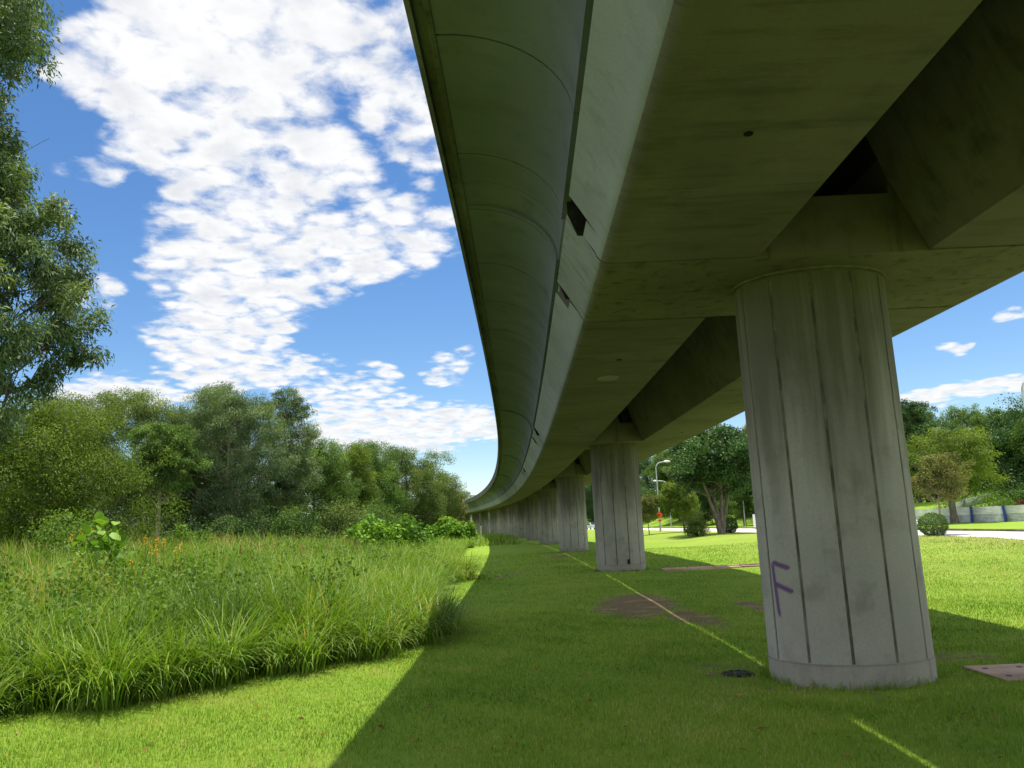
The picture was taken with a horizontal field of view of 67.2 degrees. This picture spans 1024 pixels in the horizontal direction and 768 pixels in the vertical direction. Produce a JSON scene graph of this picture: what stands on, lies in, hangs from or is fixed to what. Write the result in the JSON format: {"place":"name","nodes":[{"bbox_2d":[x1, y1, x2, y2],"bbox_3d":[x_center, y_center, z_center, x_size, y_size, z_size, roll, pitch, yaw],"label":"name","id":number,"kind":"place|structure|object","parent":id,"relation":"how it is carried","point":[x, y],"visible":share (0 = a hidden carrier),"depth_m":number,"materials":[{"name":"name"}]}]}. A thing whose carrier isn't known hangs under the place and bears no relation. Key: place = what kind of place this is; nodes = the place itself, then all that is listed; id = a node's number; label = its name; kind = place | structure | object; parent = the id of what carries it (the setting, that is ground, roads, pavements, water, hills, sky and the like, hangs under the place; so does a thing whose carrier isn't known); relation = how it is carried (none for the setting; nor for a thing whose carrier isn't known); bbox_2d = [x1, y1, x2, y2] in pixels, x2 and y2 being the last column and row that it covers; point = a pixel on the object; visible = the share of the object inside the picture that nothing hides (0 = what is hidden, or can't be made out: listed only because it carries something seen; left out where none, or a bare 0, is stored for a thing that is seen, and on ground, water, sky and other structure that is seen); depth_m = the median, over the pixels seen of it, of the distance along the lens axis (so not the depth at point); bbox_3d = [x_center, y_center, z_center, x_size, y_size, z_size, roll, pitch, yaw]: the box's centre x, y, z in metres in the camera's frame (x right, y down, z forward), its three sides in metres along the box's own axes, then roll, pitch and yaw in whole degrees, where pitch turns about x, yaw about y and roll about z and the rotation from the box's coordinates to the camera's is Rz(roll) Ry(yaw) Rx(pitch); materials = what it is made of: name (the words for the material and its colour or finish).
{"place":"outdoors","nodes":[
{"label":"outdoors","id":0,"kind":"place"},
{"bbox_2d":[5,562,1007,767],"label":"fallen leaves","id":1,"kind":"object","parent":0,"point":[542,700],"visible":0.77,"depth_m":7.72,"materials":[{"name":"brown plant"}]},
{"bbox_2d":[0,482,1023,767],"bbox_3d":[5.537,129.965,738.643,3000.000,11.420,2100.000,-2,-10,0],"label":"lawn","id":2,"kind":"structure","parent":0,"point":[658,540],"depth_m":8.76,"materials":[{"name":"plant"}]},
{"bbox_2d":[0,0,65,152],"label":"acacia tree","id":3,"kind":"object","parent":2,"relation":"on","point":[19,46],"visible":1,"depth_m":15.54,"materials":[{"name":"green plant"}]},
{"bbox_2d":[0,87,115,453],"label":"acacia tree","id":4,"kind":"object","parent":2,"relation":"on","point":[66,286],"visible":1,"depth_m":17.13,"materials":[{"name":"green plant"}]},
{"bbox_2d":[13,390,125,520],"bbox_3d":[-28.577,6.051,49.713,7.981,11.179,7.880,-2,-10,0],"label":"forest tree","id":5,"kind":"object","parent":2,"relation":"on","point":[82,401],"visible":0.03,"depth_m":49.91,"materials":[{"name":"green plant"}]},
{"bbox_2d":[14,507,149,572],"bbox_3d":[-11.683,4.544,20.676,3.434,2.462,3.640,-2,-10,0],"label":"bush","id":6,"kind":"object","parent":2,"relation":"on","point":[66,533],"visible":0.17,"depth_m":20.33,"materials":[{"name":"green plant"}]},
{"bbox_2d":[0,380,191,553],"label":"yellow green tree","id":7,"kind":"object","parent":2,"relation":"on","point":[15,515],"visible":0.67,"depth_m":27.26,"materials":[{"name":"green plant"}]},
{"bbox_2d":[62,511,135,585],"bbox_3d":[-9.015,3.921,16.662,1.851,2.311,1.259,-2,-10,0],"label":"leaf plant","id":8,"kind":"object","parent":2,"relation":"on","point":[106,544],"visible":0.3,"depth_m":16.76,"materials":[{"name":"green plant"}]},
{"bbox_2d":[114,557,158,580],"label":"leaf plant","id":9,"kind":"object","parent":2,"relation":"on","point":[149,561],"visible":0.01,"depth_m":17.73,"materials":[{"name":"green plant"}]},
{"bbox_2d":[67,385,207,542],"bbox_3d":[-23.066,5.462,46.023,8.208,10.735,7.183,-2,-10,0],"label":"forest tree","id":10,"kind":"object","parent":2,"relation":"on","point":[145,415],"visible":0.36,"depth_m":45.37,"materials":[{"name":"green plant"}]},
{"bbox_2d":[101,420,213,542],"bbox_3d":[-16.370,5.125,35.481,3.998,7.065,4.068,-9,-12,34],"label":"slender tree","id":11,"kind":"object","parent":2,"relation":"on","point":[172,437],"visible":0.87,"depth_m":35.54,"materials":[{"name":"green plant"}]},
{"bbox_2d":[155,521,216,548],"bbox_3d":[-13.911,7.004,33.395,2.766,2.144,2.579,-2,-10,0],"label":"bush","id":12,"kind":"object","parent":2,"relation":"on","point":[183,534],"visible":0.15,"depth_m":33.19,"materials":[{"name":"green plant"}]},
{"bbox_2d":[0,429,379,538],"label":"woodland","id":13,"kind":"object","parent":2,"relation":"on","point":[262,510],"visible":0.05,"depth_m":53.65,"materials":[{"name":"green plant"}]},
{"bbox_2d":[153,403,266,531],"bbox_3d":[-20.992,6.414,52.102,7.401,10.827,7.434,5,-12,-34],"label":"forest tree","id":14,"kind":"object","parent":2,"relation":"on","point":[202,480],"visible":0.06,"depth_m":51.50,"materials":[{"name":"green plant"}]},
{"bbox_2d":[0,493,435,543],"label":"undergrowth","id":15,"kind":"object","parent":2,"relation":"on","point":[251,524],"visible":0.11,"depth_m":42.87,"materials":[{"name":"green plant"}]},
{"bbox_2d":[176,380,259,533],"bbox_3d":[-21.533,6.153,56.074,6.780,12.813,5.936,-2,-10,0],"label":"forest tree","id":16,"kind":"object","parent":2,"relation":"on","point":[231,385],"visible":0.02,"depth_m":56.40,"materials":[{"name":"green plant"}]},
{"bbox_2d":[202,514,254,542],"bbox_3d":[-16.235,8.694,43.675,3.046,2.680,3.099,-9,-12,34],"label":"bush","id":17,"kind":"object","parent":2,"relation":"on","point":[231,526],"visible":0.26,"depth_m":43.47,"materials":[{"name":"green plant"}]},
{"bbox_2d":[172,382,292,525],"bbox_3d":[-17.136,5.503,48.124,7.502,10.855,6.605,-2,-10,0],"label":"forest tree","id":18,"kind":"object","parent":2,"relation":"on","point":[244,420],"visible":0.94,"depth_m":47.13,"materials":[{"name":"green plant"}]},
{"bbox_2d":[0,526,521,721],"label":"tall grass","id":19,"kind":"structure","parent":2,"relation":"on","point":[376,613],"depth_m":11.27,"materials":[{"name":"green plant"}]},
{"bbox_2d":[0,531,363,581],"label":"seed heads","id":20,"kind":"object","parent":19,"relation":"on","point":[219,539],"visible":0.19,"depth_m":27.15,"materials":[{"name":"green plant"}]},
{"bbox_2d":[122,480,425,531],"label":"distant wood","id":21,"kind":"object","parent":2,"relation":"on","point":[274,508],"depth_m":134.11,"materials":[{"name":"green plant"}]},
{"bbox_2d":[246,386,325,532],"bbox_3d":[-15.681,5.862,52.286,5.932,11.525,6.361,-2,-10,0],"label":"forest tree","id":22,"kind":"object","parent":2,"relation":"on","point":[289,485],"visible":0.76,"depth_m":51.87,"materials":[{"name":"green plant"}]},
{"bbox_2d":[258,503,333,543],"bbox_3d":[-13.203,8.814,46.323,4.549,3.228,4.400,-12,-14,43],"label":"bush","id":23,"kind":"object","parent":2,"relation":"on","point":[281,526],"visible":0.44,"depth_m":45.60,"materials":[{"name":"green plant"}]},
{"bbox_2d":[265,435,366,530],"bbox_3d":[-15.434,8.827,61.475,7.950,9.470,7.837,-2,-10,0],"label":"forest tree","id":24,"kind":"object","parent":2,"relation":"on","point":[330,472],"visible":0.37,"depth_m":60.91,"materials":[{"name":"green plant"}]},
{"bbox_2d":[303,442,380,517],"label":"forest tree","id":25,"kind":"object","parent":2,"relation":"on","point":[366,473],"visible":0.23,"depth_m":64.98,"materials":[{"name":"green plant"}]},
{"bbox_2d":[311,496,372,539],"bbox_3d":[-11.147,9.400,51.227,4.687,3.859,4.814,-2,-10,0],"label":"bush","id":26,"kind":"object","parent":2,"relation":"on","point":[353,519],"visible":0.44,"depth_m":50.75,"materials":[{"name":"green plant"}]},
{"bbox_2d":[339,438,416,520],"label":"forest tree","id":27,"kind":"object","parent":2,"relation":"on","point":[384,488],"visible":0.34,"depth_m":73.05,"materials":[{"name":"green plant"}]},
{"bbox_2d":[356,498,416,534],"bbox_3d":[-9.780,10.461,57.400,5.296,4.044,4.675,-2,-10,0],"label":"bush","id":28,"kind":"object","parent":2,"relation":"on","point":[376,511],"visible":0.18,"depth_m":57.20,"materials":[{"name":"green plant"}]},
{"bbox_2d":[343,510,432,549],"bbox_3d":[-7.585,8.914,45.486,5.330,2.936,4.674,6,-13,-38],"label":"shrub","id":29,"kind":"object","parent":2,"relation":"on","point":[372,529],"visible":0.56,"depth_m":44.40,"materials":[{"name":"green plant"}]},
{"bbox_2d":[376,444,456,533],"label":"forest tree","id":30,"kind":"object","parent":2,"relation":"on","point":[406,466],"visible":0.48,"depth_m":78.86,"materials":[{"name":"green plant"}]},
{"bbox_2d":[402,466,470,525],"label":"forest tree","id":31,"kind":"object","parent":2,"relation":"on","point":[456,495],"visible":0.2,"depth_m":88.63,"materials":[{"name":"green plant"}]},
{"bbox_2d":[428,490,467,523],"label":"forest tree","id":32,"kind":"object","parent":2,"relation":"on","point":[462,517],"visible":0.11,"depth_m":95.68,"materials":[{"name":"green plant"}]},
{"bbox_2d":[423,515,479,544],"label":"shrub","id":33,"kind":"object","parent":2,"relation":"on","point":[449,526],"visible":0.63,"depth_m":72.81,"materials":[{"name":"green plant"}]},
{"bbox_2d":[463,514,469,523],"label":"viaduct pillar","id":34,"kind":"structure","parent":2,"relation":"on","point":[467,517],"depth_m":194.84,"materials":[{"name":"concrete"}]},
{"bbox_2d":[472,513,479,532],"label":"viaduct pillar","id":35,"kind":"structure","parent":2,"relation":"on","point":[476,518],"depth_m":179.29,"materials":[{"name":"concrete"}]},
{"bbox_2d":[480,511,488,533],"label":"viaduct pillar","id":36,"kind":"structure","parent":2,"relation":"on","point":[484,518],"depth_m":164.18,"materials":[{"name":"concrete"}]},
{"bbox_2d":[489,510,498,533],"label":"viaduct pillar","id":37,"kind":"structure","parent":2,"relation":"on","point":[493,520],"depth_m":148.63,"materials":[{"name":"concrete"}]},
{"bbox_2d":[498,507,507,533],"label":"viaduct pillar","id":38,"kind":"structure","parent":2,"relation":"on","point":[502,521],"depth_m":132.51,"materials":[{"name":"concrete"}]},
{"bbox_2d":[507,505,516,536],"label":"viaduct pillar","id":39,"kind":"structure","parent":2,"relation":"on","point":[512,519],"depth_m":115.86,"materials":[{"name":"concrete"}]},
{"bbox_2d":[516,501,526,537],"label":"viaduct pillar","id":40,"kind":"structure","parent":2,"relation":"on","point":[521,517],"depth_m":100.66,"materials":[{"name":"concrete"}]},
{"bbox_2d":[525,497,538,539],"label":"viaduct pillar","id":41,"kind":"structure","parent":2,"relation":"on","point":[532,521],"depth_m":85.93,"materials":[{"name":"concrete"}]},
{"bbox_2d":[537,490,558,543],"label":"viaduct pillar","id":42,"kind":"structure","parent":2,"relation":"on","point":[548,518],"depth_m":68.77,"materials":[{"name":"concrete"}]},
{"bbox_2d":[556,476,588,551],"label":"viaduct pillar","id":43,"kind":"structure","parent":2,"relation":"on","point":[572,517],"depth_m":48.62,"materials":[{"name":"concrete"}]},
{"bbox_2d":[585,483,593,522],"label":"slope tree","id":44,"kind":"object","parent":2,"relation":"on","point":[589,503],"visible":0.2,"depth_m":208.18,"materials":[{"name":"green plant"}]},
{"bbox_2d":[589,443,645,571],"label":"viaduct pillar","id":45,"kind":"structure","parent":2,"relation":"on","point":[618,524],"depth_m":28.69,"materials":[{"name":"concrete"}]},
{"bbox_2d":[639,456,655,516],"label":"slope tree","id":46,"kind":"object","parent":2,"relation":"on","point":[643,464],"visible":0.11,"depth_m":186.13,"materials":[{"name":"green plant"}]},
{"bbox_2d":[641,494,659,534],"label":"sapling","id":47,"kind":"object","parent":2,"relation":"on","point":[649,508],"visible":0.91,"depth_m":82.29,"materials":[{"name":"green plant"}]},
{"bbox_2d":[656,512,662,531],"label":"road work sign","id":48,"kind":"object","parent":2,"relation":"on","point":[660,514],"visible":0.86,"depth_m":88.56,"materials":[{"name":"metal"}]},
{"bbox_2d":[641,449,680,521],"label":"slope tree","id":49,"kind":"object","parent":2,"relation":"on","point":[660,467],"visible":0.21,"depth_m":157.33,"materials":[{"name":"green plant"}]},
{"bbox_2d":[655,460,669,530],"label":"street lamp","id":50,"kind":"object","parent":2,"relation":"on","point":[657,488],"visible":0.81,"depth_m":94.19,"materials":[{"name":"metal"}]},
{"bbox_2d":[653,481,699,528],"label":"young tree","id":51,"kind":"object","parent":2,"relation":"on","point":[679,506],"visible":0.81,"depth_m":82.00,"materials":[{"name":"green plant"}]},
{"bbox_2d":[664,455,707,510],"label":"slope tree","id":52,"kind":"object","parent":2,"relation":"on","point":[668,463],"visible":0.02,"depth_m":149.50,"materials":[{"name":"green plant"}]},
{"bbox_2d":[681,509,711,536],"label":"bush","id":53,"kind":"object","parent":2,"relation":"on","point":[696,525],"visible":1,"depth_m":65.30,"materials":[{"name":"green plant"}]},
{"bbox_2d":[686,484,723,523],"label":"slope tree","id":54,"kind":"object","parent":2,"relation":"on","point":[703,507],"visible":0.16,"depth_m":133.00,"materials":[{"name":"green plant"}]},
{"bbox_2d":[664,423,751,533],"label":"rain tree","id":55,"kind":"object","parent":2,"relation":"on","point":[715,460],"visible":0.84,"depth_m":67.99,"materials":[{"name":"green plant"}]},
{"bbox_2d":[661,563,759,570],"bbox_3d":[7.386,6.691,28.053,3.812,0.169,0.558,-3,-10,2],"label":"concrete channel","id":56,"kind":"object","parent":2,"relation":"on","point":[711,567],"visible":0.57,"depth_m":28.00,"materials":[{"name":"grey concrete"}]},
{"bbox_2d":[726,517,737,532],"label":"clipped bush","id":57,"kind":"object","parent":2,"relation":"on","point":[733,526],"visible":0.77,"depth_m":69.22,"materials":[{"name":"green plant"}]},
{"bbox_2d":[716,471,754,525],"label":"roadside tree","id":58,"kind":"object","parent":2,"relation":"on","point":[735,504],"visible":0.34,"depth_m":112.56,"materials":[{"name":"green plant"}]},
{"bbox_2d":[721,669,753,677],"bbox_3d":[2.711,3.487,9.257,0.379,0.060,0.379,-2,-10,0],"label":"manhole cover","id":59,"kind":"object","parent":2,"relation":"on","point":[738,673],"visible":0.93,"depth_m":9.19,"materials":[{"name":"metal"}]},
{"bbox_2d":[743,499,745,525],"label":"street lamp","id":60,"kind":"object","parent":2,"relation":"on","point":[744,514],"visible":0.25,"depth_m":112.06,"materials":[{"name":"metal"}]},
{"bbox_2d":[741,422,750,489],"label":"slope tree","id":61,"kind":"object","parent":2,"relation":"on","point":[745,429],"visible":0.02,"depth_m":115.59,"materials":[{"name":"green plant"}]},
{"bbox_2d":[752,514,755,528],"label":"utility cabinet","id":62,"kind":"object","parent":2,"relation":"on","point":[754,523],"visible":0.4,"depth_m":96.15,"materials":[{"name":"white metal"}]},
{"bbox_2d":[588,392,1023,522],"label":"woodland","id":63,"kind":"object","parent":2,"relation":"on","point":[995,438],"visible":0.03,"depth_m":83.64,"materials":[{"name":"green plant"}]},
{"bbox_2d":[731,265,937,689],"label":"viaduct pillar","id":64,"kind":"structure","parent":2,"relation":"on","point":[843,585],"depth_m":8.75,"materials":[{"name":"concrete"}]},
{"bbox_2d":[403,0,1023,514],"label":"viaduct","id":65,"kind":"object","parent":64,"relation":"on","point":[639,190],"visible":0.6,"depth_m":7.88,"materials":[{"name":"concrete"}]},
{"bbox_2d":[719,480,1023,519],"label":"undergrowth","id":66,"kind":"object","parent":2,"relation":"on","point":[1008,501],"visible":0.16,"depth_m":83.07,"materials":[{"name":"green plant"}]},
{"bbox_2d":[901,399,938,502],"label":"slope tree","id":67,"kind":"object","parent":2,"relation":"on","point":[913,409],"visible":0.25,"depth_m":94.20,"materials":[{"name":"green plant"}]},
{"bbox_2d":[904,410,939,501],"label":"slope tree","id":68,"kind":"object","parent":2,"relation":"on","point":[933,417],"visible":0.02,"depth_m":97.39,"materials":[{"name":"green plant"}]},
{"bbox_2d":[917,512,949,535],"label":"clipped bush","id":69,"kind":"object","parent":2,"relation":"on","point":[934,530],"visible":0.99,"depth_m":49.36,"materials":[{"name":"green plant"}]},
{"bbox_2d":[911,450,975,532],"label":"young tree","id":70,"kind":"object","parent":2,"relation":"on","point":[947,480],"visible":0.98,"depth_m":50.79,"materials":[{"name":"green plant"}]},
{"bbox_2d":[906,423,1012,523],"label":"spreading tree","id":71,"kind":"object","parent":2,"relation":"on","point":[961,441],"visible":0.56,"depth_m":74.08,"materials":[{"name":"green plant"}]},
{"bbox_2d":[933,403,986,493],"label":"slope tree","id":72,"kind":"object","parent":2,"relation":"on","point":[955,422],"visible":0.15,"depth_m":97.82,"materials":[{"name":"green plant"}]},
{"bbox_2d":[915,505,1023,523],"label":"hoarding","id":73,"kind":"object","parent":2,"relation":"on","point":[1002,513],"visible":0.83,"depth_m":73.36,"materials":[{"name":"metal"}]},
{"bbox_2d":[955,490,1015,507],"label":"hoarding","id":74,"kind":"object","parent":2,"relation":"on","point":[961,504],"visible":0.34,"depth_m":84.92,"materials":[{"name":"metal"}]},
{"bbox_2d":[966,406,1005,490],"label":"slope tree","id":75,"kind":"object","parent":2,"relation":"on","point":[990,413],"visible":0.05,"depth_m":92.71,"materials":[{"name":"green plant"}]},
{"bbox_2d":[962,663,1023,681],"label":"drain slab","id":76,"kind":"structure","parent":2,"relation":"on","point":[1006,672],"depth_m":8.79,"materials":[{"name":"concrete"}]},
{"bbox_2d":[983,407,1023,489],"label":"slope tree","id":77,"kind":"object","parent":2,"relation":"on","point":[1008,455],"visible":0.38,"depth_m":86.13,"materials":[{"name":"green plant"}]},
{"bbox_2d":[1004,394,1023,475],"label":"slope tree","id":78,"kind":"object","parent":2,"relation":"on","point":[1016,438],"visible":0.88,"depth_m":82.69,"materials":[{"name":"green plant"}]},
{"bbox_2d":[1021,381,1023,405],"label":"street lamp","id":79,"kind":"object","parent":2,"relation":"on","point":[1022,389],"visible":1,"depth_m":40.33,"materials":[{"name":"metal"}]},
{"bbox_2d":[0,0,1023,517],"label":"sky","id":80,"kind":"structure","parent":0,"point":[261,184],"materials":[{"name":"blue"}]},
{"bbox_2d":[587,523,594,528],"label":"parked car","id":81,"kind":"object","parent":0,"point":[590,525],"visible":0.6,"depth_m":163.83,"materials":[{"name":"silver metal"}]},
{"bbox_2d":[588,528,1023,539],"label":"road","id":82,"kind":"structure","parent":0,"point":[1008,535],"depth_m":51.04,"materials":[{"name":"grey asphalt"}]},
{"bbox_2d":[489,527,1023,531],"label":"kerb","id":83,"kind":"structure","parent":82,"relation":"on","point":[1018,530],"depth_m":55.69,"materials":[{"name":"grey concrete"}]}
]}

